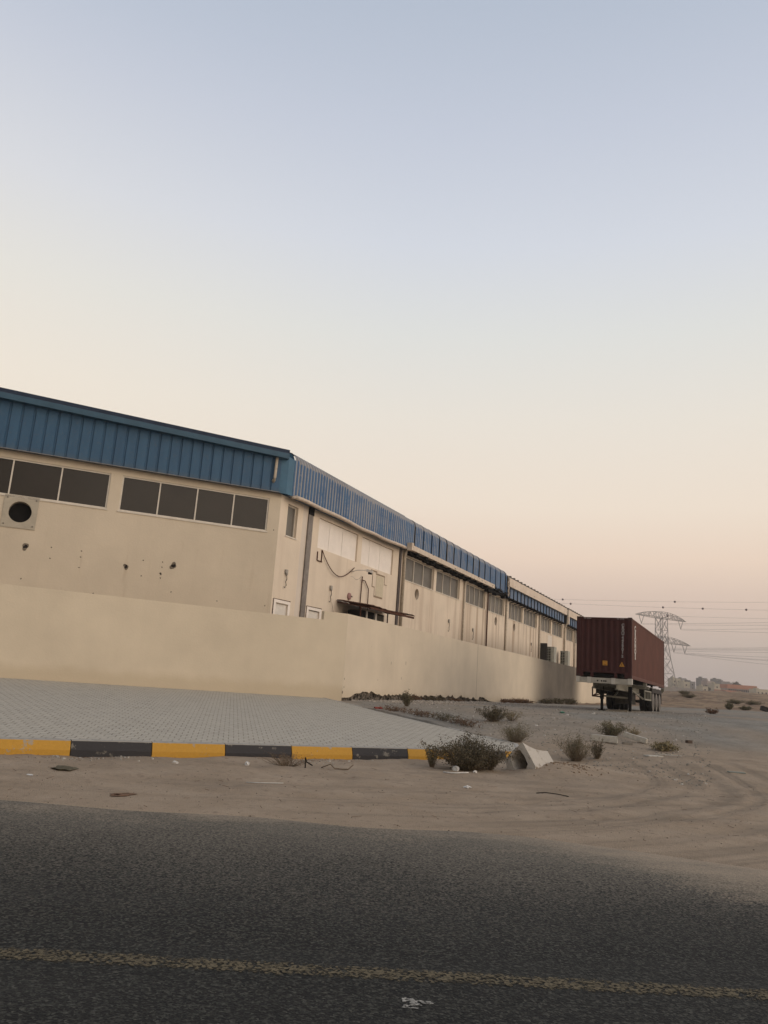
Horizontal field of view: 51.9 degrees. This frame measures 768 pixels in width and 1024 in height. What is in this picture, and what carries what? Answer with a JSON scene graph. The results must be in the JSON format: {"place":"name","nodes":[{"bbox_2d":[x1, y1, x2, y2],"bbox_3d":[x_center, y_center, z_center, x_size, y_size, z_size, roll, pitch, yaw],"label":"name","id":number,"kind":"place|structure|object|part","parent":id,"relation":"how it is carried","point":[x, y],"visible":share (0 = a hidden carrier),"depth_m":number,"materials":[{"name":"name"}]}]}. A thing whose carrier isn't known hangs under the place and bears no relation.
{"place":"outdoors","nodes":[
{"label":"outdoors","id":0,"kind":"place"},
{"bbox_2d":[0,678,515,749],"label":"pavement","id":1,"kind":"structure","parent":0,"point":[29,708],"depth_m":18.24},
{"bbox_2d":[325,698,518,746],"bbox_3d":[0.750,6.185,23.449,0.890,0.690,12.921,9,-13,-23],"label":"pavement edging","id":2,"kind":"object","parent":1,"relation":"on","point":[516,744],"visible":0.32,"depth_m":21.11,"materials":[{"name":"grey concrete"}]},
{"bbox_2d":[0,800,767,1023],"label":"road","id":3,"kind":"structure","parent":0,"point":[167,886],"depth_m":5.04,"materials":[{"name":"grey asphalt"}]},
{"bbox_2d":[0,947,767,999],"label":"road line","id":4,"kind":"object","parent":3,"relation":"on","point":[242,966],"visible":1,"depth_m":4.16,"materials":[{"name":"yellow paint"}]},
{"bbox_2d":[402,997,432,1008],"bbox_3d":[0.164,2.371,3.807,0.160,0.001,0.137,4,-12,0],"label":"road paint splash","id":5,"kind":"object","parent":3,"relation":"on","point":[412,1000],"visible":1,"depth_m":3.82,"materials":[{"name":"white paint"}]},
{"bbox_2d":[0,690,767,869],"bbox_3d":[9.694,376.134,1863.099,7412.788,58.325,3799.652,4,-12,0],"label":"ground","id":6,"kind":"structure","parent":0,"point":[737,740],"depth_m":11.54,"materials":[{"name":"beige sand"}]},
{"bbox_2d":[52,765,78,770],"bbox_3d":[-4.406,3.535,10.883,0.349,0.049,0.420,4,-12,-1],"label":"stone","id":7,"kind":"object","parent":6,"relation":"on","point":[61,767],"visible":1,"depth_m":10.79,"materials":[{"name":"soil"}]},
{"bbox_2d":[109,793,134,796],"bbox_3d":[-3.048,3.291,9.187,0.204,0.035,0.361,-8,-17,43],"label":"dung heap","id":8,"kind":"object","parent":6,"relation":"on","point":[121,794],"visible":1,"depth_m":9.13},
{"bbox_2d":[0,737,512,759],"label":"kerb","id":9,"kind":"structure","parent":6,"relation":"on","point":[72,747],"depth_m":13.42,"materials":[{"name":"concrete"}]},
{"bbox_2d":[19,755,505,765],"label":"litter bits","id":10,"kind":"object","parent":6,"relation":"on","point":[57,756],"visible":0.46,"depth_m":12.53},
{"bbox_2d":[255,749,311,766],"bbox_3d":[-1.664,4.195,13.433,0.910,0.318,1.152,15,-16,-42],"label":"dead weed","id":11,"kind":"object","parent":6,"relation":"on","point":[284,762],"visible":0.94,"depth_m":13.35,"materials":[{"name":"brown plant"}]},
{"bbox_2d":[0,387,583,666],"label":"warehouse","id":12,"kind":"structure","parent":6,"relation":"on","point":[93,500],"depth_m":30.52,"materials":[{"name":"paint"}]},
{"bbox_2d":[0,456,110,509],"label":"window","id":13,"kind":"structure","parent":12,"relation":"in","point":[46,482],"depth_m":28.49,"materials":[{"name":"glass"}]},
{"bbox_2d":[117,476,268,531],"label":"window","id":14,"kind":"structure","parent":12,"relation":"in","point":[139,496],"depth_m":30.37,"materials":[{"name":"glass"}]},
{"bbox_2d":[285,505,296,539],"bbox_3d":[-3.840,0.412,32.489,0.543,1.355,0.864,4,-12,0],"label":"window","id":15,"kind":"structure","parent":12,"relation":"in","point":[291,515],"depth_m":32.66,"materials":[{"name":"glass"}]},
{"bbox_2d":[322,550,354,576],"bbox_3d":[-2.051,2.489,35.947,0.090,0.924,3.222,-2,-13,25],"label":"cable","id":16,"kind":"object","parent":12,"relation":"attached to","point":[331,569],"visible":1,"depth_m":35.39,"materials":[{"name":"rubber"}]},
{"bbox_2d":[351,569,372,579],"bbox_3d":[-1.041,2.946,37.109,1.051,0.520,0.127,1,-13,14],"label":"security camera","id":17,"kind":"object","parent":12,"relation":"attached to","point":[370,572],"visible":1,"depth_m":37.03,"materials":[{"name":"white paint"}]},
{"bbox_2d":[359,576,368,609],"bbox_3d":[-0.933,3.954,38.297,0.063,1.552,0.885,-2,-14,25],"label":"refrigerant pipe","id":18,"kind":"object","parent":12,"relation":"attached to","point":[361,591],"visible":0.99,"depth_m":38.12,"materials":[{"name":"metal"}]},
{"bbox_2d":[337,599,413,622],"bbox_3d":[-0.423,6.586,37.257,1.707,4.446,5.200,-2,-13,25],"label":"steel canopy","id":19,"kind":"object","parent":12,"relation":"attached to","point":[374,607],"visible":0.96,"depth_m":36.27,"materials":[{"name":"brown metal"}]},
{"bbox_2d":[405,557,433,590],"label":"window","id":20,"kind":"structure","parent":12,"relation":"in","point":[417,573],"depth_m":45.23,"materials":[{"name":"glass"}]},
{"bbox_2d":[436,570,459,600],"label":"window","id":21,"kind":"structure","parent":12,"relation":"in","point":[446,585],"depth_m":49.42,"materials":[{"name":"glass"}]},
{"bbox_2d":[465,583,484,609],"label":"window","id":22,"kind":"structure","parent":12,"relation":"in","point":[474,596],"depth_m":54.36,"materials":[{"name":"glass"}]},
{"bbox_2d":[488,593,503,616],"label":"window","id":23,"kind":"structure","parent":12,"relation":"in","point":[495,605],"depth_m":58.87,"materials":[{"name":"glass"}]},
{"bbox_2d":[508,602,522,623],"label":"window","id":24,"kind":"structure","parent":12,"relation":"in","point":[514,611],"depth_m":63.55,"materials":[{"name":"glass"}]},
{"bbox_2d":[524,609,535,628],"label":"window","id":25,"kind":"structure","parent":12,"relation":"in","point":[529,618],"depth_m":67.91,"materials":[{"name":"glass"}]},
{"bbox_2d":[540,643,546,659],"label":"air conditioner","id":26,"kind":"object","parent":12,"relation":"attached to","point":[543,651],"visible":0.36,"depth_m":68.83,"materials":[{"name":"grey metal"}]},
{"bbox_2d":[541,616,549,633],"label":"window","id":27,"kind":"structure","parent":12,"relation":"in","point":[545,623],"depth_m":73.16,"materials":[{"name":"glass"}]},
{"bbox_2d":[548,635,551,646],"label":"pipe duct","id":28,"kind":"object","parent":12,"relation":"attached to","point":[549,641],"visible":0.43,"depth_m":73.83,"materials":[{"name":"white metal"}]},
{"bbox_2d":[547,646,556,662],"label":"air conditioner","id":29,"kind":"object","parent":12,"relation":"attached to","point":[551,654],"visible":0.34,"depth_m":70.70,"materials":[{"name":"metal"}]},
{"bbox_2d":[552,621,562,638],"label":"window","id":30,"kind":"structure","parent":12,"relation":"in","point":[556,628],"depth_m":77.29,"materials":[{"name":"glass"}]},
{"bbox_2d":[560,651,569,665],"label":"air conditioner","id":31,"kind":"object","parent":12,"relation":"attached to","point":[564,657],"visible":0.46,"depth_m":76.05,"materials":[{"name":"metal"}]},
{"bbox_2d":[566,628,572,642],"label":"window","id":32,"kind":"structure","parent":12,"relation":"in","point":[568,632],"depth_m":82.37,"materials":[{"name":"glass"}]},
{"bbox_2d":[0,584,605,703],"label":"boundary wall","id":33,"kind":"structure","parent":6,"relation":"on","point":[58,635],"depth_m":27.85,"materials":[{"name":"paint"}]},
{"bbox_2d":[321,764,352,769],"bbox_3d":[-0.784,4.270,13.226,0.543,0.096,0.138,4,-12,0],"label":"stick","id":34,"kind":"object","parent":6,"relation":"on","point":[337,768],"visible":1,"depth_m":13.19,"materials":[{"name":"brown wood"}]},
{"bbox_2d":[348,610,383,621],"bbox_3d":[-0.927,6.621,36.550,0.770,3.910,2.450,-2,-13,25],"label":"equipment cabinet","id":35,"kind":"object","parent":6,"relation":"on","point":[372,616],"visible":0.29,"depth_m":36.32,"materials":[{"name":"grey metal"}]},
{"bbox_3d":[-0.256,5.906,37.270,0.022,2.000,0.840,-2,-13,25],"label":"door","id":36,"kind":"part","parent":35,"relation":"part of","materials":[{"name":"grey metal"}]},
{"bbox_2d":[8,702,743,840],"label":"dry twigs","id":37,"kind":"object","parent":6,"relation":"on","point":[388,779],"visible":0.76,"depth_m":12.21,"materials":[{"name":"brown wood"}]},
{"bbox_2d":[7,757,751,843],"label":"pebbles","id":38,"kind":"object","parent":6,"relation":"on","point":[408,799],"visible":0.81,"depth_m":10.32,"materials":[{"name":"stone"}]},
{"bbox_2d":[379,705,410,712],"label":"weed clump","id":39,"kind":"object","parent":6,"relation":"on","point":[394,709],"visible":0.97,"depth_m":25.02,"materials":[{"name":"brown plant"}]},
{"bbox_2d":[399,689,414,705],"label":"scrub bush","id":40,"kind":"object","parent":6,"relation":"on","point":[406,698],"visible":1,"depth_m":27.95,"materials":[{"name":"green plant"}]},
{"bbox_2d":[410,695,423,700],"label":"weed clump","id":41,"kind":"object","parent":6,"relation":"on","point":[416,698],"visible":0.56,"depth_m":34.86,"materials":[{"name":"brown plant"}]},
{"bbox_2d":[407,708,436,717],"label":"weed clump","id":42,"kind":"object","parent":6,"relation":"on","point":[421,714],"visible":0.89,"depth_m":23.87,"materials":[{"name":"plant"}]},
{"bbox_2d":[422,742,442,766],"bbox_3d":[0.886,4.582,14.848,0.425,0.459,0.307,-6,-16,38],"label":"scrub bush","id":43,"kind":"object","parent":6,"relation":"on","point":[432,761],"visible":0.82,"depth_m":14.78,"materials":[{"name":"brown plant"}]},
{"bbox_2d":[423,695,445,700],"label":"weed clump","id":44,"kind":"object","parent":6,"relation":"on","point":[437,698],"visible":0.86,"depth_m":36.80,"materials":[{"name":"green plant"}]},
{"bbox_2d":[429,711,467,722],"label":"weed clump","id":45,"kind":"object","parent":6,"relation":"on","point":[446,716],"visible":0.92,"depth_m":22.94,"materials":[{"name":"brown plant"}]},
{"bbox_2d":[351,699,546,705],"bbox_3d":[4.619,9.046,37.116,4.744,0.203,18.496,-2,-13,25],"label":"rubble","id":46,"kind":"object","parent":6,"relation":"on","point":[438,702],"visible":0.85,"depth_m":34.61,"materials":[{"name":"grey stone"}]},
{"bbox_2d":[443,771,468,773],"bbox_3d":[1.267,4.555,13.781,0.465,0.036,0.116,6,-12,-10],"label":"paper scrap","id":47,"kind":"object","parent":6,"relation":"on","point":[455,772],"visible":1,"depth_m":13.78,"materials":[{"name":"white paper"}]},
{"bbox_2d":[448,716,487,727],"bbox_3d":[2.280,5.899,22.212,0.825,0.321,1.258,10,-14,-27],"label":"weed clump","id":48,"kind":"object","parent":6,"relation":"on","point":[464,722],"visible":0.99,"depth_m":22.15,"materials":[{"name":"brown plant"}]},
{"bbox_2d":[420,730,520,770],"bbox_3d":[1.564,4.455,14.750,1.658,0.807,2.063,-5,-15,37],"label":"scrub bush","id":49,"kind":"object","parent":6,"relation":"on","point":[462,759],"visible":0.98,"depth_m":14.54,"materials":[{"name":"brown plant"}]},
{"bbox_2d":[482,755,500,769],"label":"scrub bush","id":50,"kind":"object","parent":6,"relation":"on","point":[492,767],"visible":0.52,"depth_m":14.79,"materials":[{"name":"brown plant"}]},
{"bbox_2d":[474,705,512,721],"bbox_3d":[3.316,6.026,23.672,1.228,0.544,0.737,8,-13,-19],"label":"scrub bush","id":51,"kind":"object","parent":6,"relation":"on","point":[493,715],"visible":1,"depth_m":23.60,"materials":[{"name":"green plant"}]},
{"bbox_2d":[500,697,523,702],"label":"weed clump","id":52,"kind":"object","parent":6,"relation":"on","point":[509,700],"visible":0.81,"depth_m":47.89,"materials":[{"name":"brown plant"}]},
{"bbox_2d":[502,711,523,720],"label":"scrub bush","id":53,"kind":"object","parent":6,"relation":"on","point":[511,717],"visible":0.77,"depth_m":24.07,"materials":[{"name":"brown plant"}]},
{"bbox_2d":[493,720,538,741],"bbox_3d":[3.249,5.449,19.612,1.333,0.550,0.958,11,-14,-29],"label":"scrub bush","id":54,"kind":"object","parent":6,"relation":"on","point":[516,736],"visible":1,"depth_m":19.48,"materials":[{"name":"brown plant"}]},
{"bbox_2d":[513,698,536,703],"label":"weed clump","id":55,"kind":"object","parent":6,"relation":"on","point":[525,701],"visible":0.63,"depth_m":50.80,"materials":[{"name":"brown plant"}]},
{"bbox_2d":[344,701,712,785],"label":"gravel","id":56,"kind":"structure","parent":6,"relation":"on","point":[695,745],"depth_m":22.25,"materials":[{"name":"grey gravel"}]},
{"bbox_2d":[505,742,552,769],"bbox_3d":[2.872,4.883,15.235,0.901,0.842,0.646,15,-16,-42],"label":"concrete culvert","id":57,"kind":"object","parent":6,"relation":"on","point":[531,758],"visible":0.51,"depth_m":15.11,"materials":[{"name":"white concrete"}]},
{"bbox_2d":[538,698,556,703],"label":"weed clump","id":58,"kind":"object","parent":6,"relation":"on","point":[545,701],"visible":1,"depth_m":56.33,"materials":[{"name":"green plant"}]},
{"bbox_2d":[552,698,564,703],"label":"weed clump","id":59,"kind":"object","parent":6,"relation":"on","point":[559,701],"visible":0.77,"depth_m":59.33,"materials":[{"name":"green plant"}]},
{"bbox_2d":[546,729,595,761],"bbox_3d":[4.302,5.347,18.112,1.256,0.739,0.942,4,-12,0],"label":"scrub bush","id":60,"kind":"object","parent":6,"relation":"on","point":[574,753],"visible":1,"depth_m":18.01,"materials":[{"name":"brown plant"}]},
{"bbox_2d":[561,698,580,704],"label":"weed clump","id":61,"kind":"object","parent":6,"relation":"on","point":[569,701],"visible":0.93,"depth_m":62.94,"materials":[{"name":"green plant"}]},
{"bbox_2d":[502,762,644,782],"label":"earth clods","id":62,"kind":"object","parent":6,"relation":"on","point":[576,765],"visible":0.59,"depth_m":15.27,"materials":[{"name":"brown soil"}]},
{"bbox_2d":[590,738,604,758],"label":"scrub bush","id":63,"kind":"object","parent":6,"relation":"on","point":[598,749],"visible":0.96,"depth_m":18.28,"materials":[{"name":"brown plant"}]},
{"bbox_2d":[590,734,617,742],"bbox_3d":[5.751,5.923,20.602,0.702,0.182,0.160,-1,-13,21],"label":"concrete kerb block","id":64,"kind":"object","parent":6,"relation":"on","point":[606,738],"depth_m":20.53,"materials":[{"name":"grey concrete"}]},
{"bbox_2d":[589,719,629,735],"bbox_3d":[6.347,6.041,22.007,1.036,0.486,0.807,-8,-17,44],"label":"scrub bush","id":65,"kind":"object","parent":6,"relation":"on","point":[608,727],"visible":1,"depth_m":21.95,"materials":[{"name":"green plant"}]},
{"bbox_2d":[576,676,663,711],"bbox_3d":[12.040,9.210,39.324,2.384,1.468,12.180,-2,-14,26],"label":"container trailer","id":66,"kind":"object","parent":6,"relation":"on","point":[621,694],"visible":0.96,"depth_m":38.15,"materials":[{"name":"metal"}]},
{"bbox_2d":[576,616,663,687],"bbox_3d":[12.204,7.292,39.819,2.370,2.722,12.204,-2,-14,26],"label":"shipping container","id":67,"kind":"object","parent":66,"relation":"on","point":[624,648],"visible":0.91,"depth_m":34.76,"materials":[{"name":"red metal"}]},
{"bbox_2d":[626,726,641,734],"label":"scrub bush","id":68,"kind":"object","parent":6,"relation":"on","point":[635,732],"visible":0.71,"depth_m":22.24,"materials":[{"name":"beige plant"}]},
{"bbox_2d":[623,732,647,743],"bbox_3d":[6.698,6.012,21.005,0.646,0.252,0.140,-5,-15,37],"label":"concrete kerb block","id":69,"kind":"object","parent":6,"relation":"on","point":[635,737],"depth_m":20.94,"materials":[{"name":"grey concrete"}]},
{"bbox_2d":[643,755,662,756],"bbox_3d":[6.335,5.741,18.552,0.427,0.031,0.220,8,-13,-20],"label":"plank","id":70,"kind":"object","parent":6,"relation":"on","point":[652,755],"visible":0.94,"depth_m":18.47,"materials":[{"name":"wood"}]},
{"bbox_2d":[636,611,689,688],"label":"lattice pylon","id":71,"kind":"object","parent":6,"relation":"on","point":[662,618],"visible":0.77,"depth_m":503.37,"materials":[{"name":"metal"}]},
{"bbox_2d":[563,603,746,610],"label":"power cable","id":72,"kind":"object","parent":71,"relation":"attached to","point":[662,607],"visible":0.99,"depth_m":450.45,"materials":[{"name":"black metal"}]},
{"bbox_2d":[646,622,767,623],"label":"power cable","id":73,"kind":"object","parent":71,"relation":"attached to","point":[674,623],"visible":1,"depth_m":480.10,"materials":[{"name":"grey metal"}]},
{"bbox_2d":[651,741,680,750],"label":"scrub bush","id":74,"kind":"object","parent":6,"relation":"on","point":[665,746],"visible":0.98,"depth_m":19.62,"materials":[{"name":"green plant"}]},
{"bbox_2d":[668,677,680,686],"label":"house","id":75,"kind":"structure","parent":6,"relation":"on","point":[673,681],"depth_m":629.93,"materials":[{"name":"beige concrete"}]},
{"bbox_2d":[664,687,695,690],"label":"compound wall","id":76,"kind":"structure","parent":6,"relation":"on","point":[676,689],"depth_m":550.37,"materials":[{"name":"beige concrete"}]},
{"bbox_2d":[678,680,689,687],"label":"house","id":77,"kind":"structure","parent":6,"relation":"on","point":[682,684],"depth_m":600.03,"materials":[{"name":"beige concrete"}]},
{"bbox_2d":[678,690,693,693],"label":"scrub bush","id":78,"kind":"object","parent":6,"relation":"on","point":[683,692],"visible":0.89,"depth_m":105.77,"materials":[{"name":"green plant"}]},
{"bbox_2d":[680,693,696,697],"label":"scrub bush","id":79,"kind":"object","parent":6,"relation":"on","point":[687,695],"visible":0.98,"depth_m":100.58,"materials":[{"name":"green plant"}]},
{"bbox_2d":[688,680,694,688],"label":"house","id":80,"kind":"structure","parent":6,"relation":"on","point":[692,684],"depth_m":628.96,"materials":[{"name":"beige concrete"}]},
{"bbox_2d":[696,677,706,685],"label":"house","id":81,"kind":"structure","parent":6,"relation":"on","point":[699,680],"depth_m":613.94,"materials":[{"name":"beige concrete"}]},
{"bbox_2d":[696,684,707,690],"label":"house","id":82,"kind":"structure","parent":6,"relation":"on","point":[700,687],"depth_m":532.76,"materials":[{"name":"beige concrete"}]},
{"bbox_2d":[701,679,713,685],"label":"house","id":83,"kind":"structure","parent":6,"relation":"on","point":[705,682],"depth_m":593.03,"materials":[{"name":"beige concrete"}]},
{"bbox_2d":[705,708,718,713],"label":"scrub bush","id":84,"kind":"object","parent":6,"relation":"on","point":[713,711],"visible":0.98,"depth_m":42.80,"materials":[{"name":"brown plant"}]},
{"bbox_2d":[708,682,720,690],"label":"house","id":85,"kind":"structure","parent":6,"relation":"on","point":[712,685],"depth_m":580.90,"materials":[{"name":"beige concrete"}]},
{"bbox_2d":[715,680,729,683],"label":"house","id":86,"kind":"structure","parent":6,"relation":"on","point":[720,682],"depth_m":601.29,"materials":[{"name":"beige concrete"}]},
{"bbox_2d":[724,702,733,709],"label":"scrub bush","id":87,"kind":"object","parent":6,"relation":"on","point":[728,706],"visible":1,"depth_m":62.96,"materials":[{"name":"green plant"}]},
{"bbox_2d":[724,698,745,703],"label":"scrub bush","id":88,"kind":"object","parent":6,"relation":"on","point":[732,701],"visible":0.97,"depth_m":87.85,"materials":[{"name":"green plant"}]},
{"bbox_2d":[720,684,756,692],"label":"orange building","id":89,"kind":"structure","parent":6,"relation":"on","point":[742,688],"depth_m":551.07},
{"bbox_2d":[738,705,752,709],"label":"scrub bush","id":90,"kind":"object","parent":6,"relation":"on","point":[746,707],"visible":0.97,"depth_m":64.28,"materials":[{"name":"green plant"}]},
{"bbox_2d":[745,700,763,704],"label":"scrub bush","id":91,"kind":"object","parent":6,"relation":"on","point":[751,702],"visible":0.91,"depth_m":89.28,"materials":[{"name":"green plant"}]},
{"bbox_2d":[749,688,767,693],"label":"house","id":92,"kind":"structure","parent":6,"relation":"on","point":[758,690],"depth_m":530.98,"materials":[{"name":"beige concrete"}]},
{"bbox_2d":[760,706,767,711],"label":"bush","id":93,"kind":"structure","parent":6,"relation":"on","point":[764,708],"depth_m":63.54,"materials":[{"name":"green plant"}]},
{"bbox_2d":[0,0,767,689],"label":"sky","id":94,"kind":"structure","parent":0,"point":[496,271],"materials":[{"name":"blue"}]},
{"bbox_2d":[452,766,458,770],"bbox_3d":[1.294,4.654,14.277,0.125,0.125,0.188,5,-12,-6],"label":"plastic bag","id":95,"kind":"object","parent":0,"point":[455,768],"visible":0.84,"depth_m":14.23,"materials":[{"name":"white plastic"}]},
{"bbox_2d":[727,771,745,773],"bbox_3d":[7.434,5.492,16.627,0.367,0.032,0.120,4,-12,2],"label":"plank","id":96,"kind":"object","parent":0,"point":[736,772],"visible":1,"depth_m":16.58,"materials":[{"name":"beige wood"}]}
]}

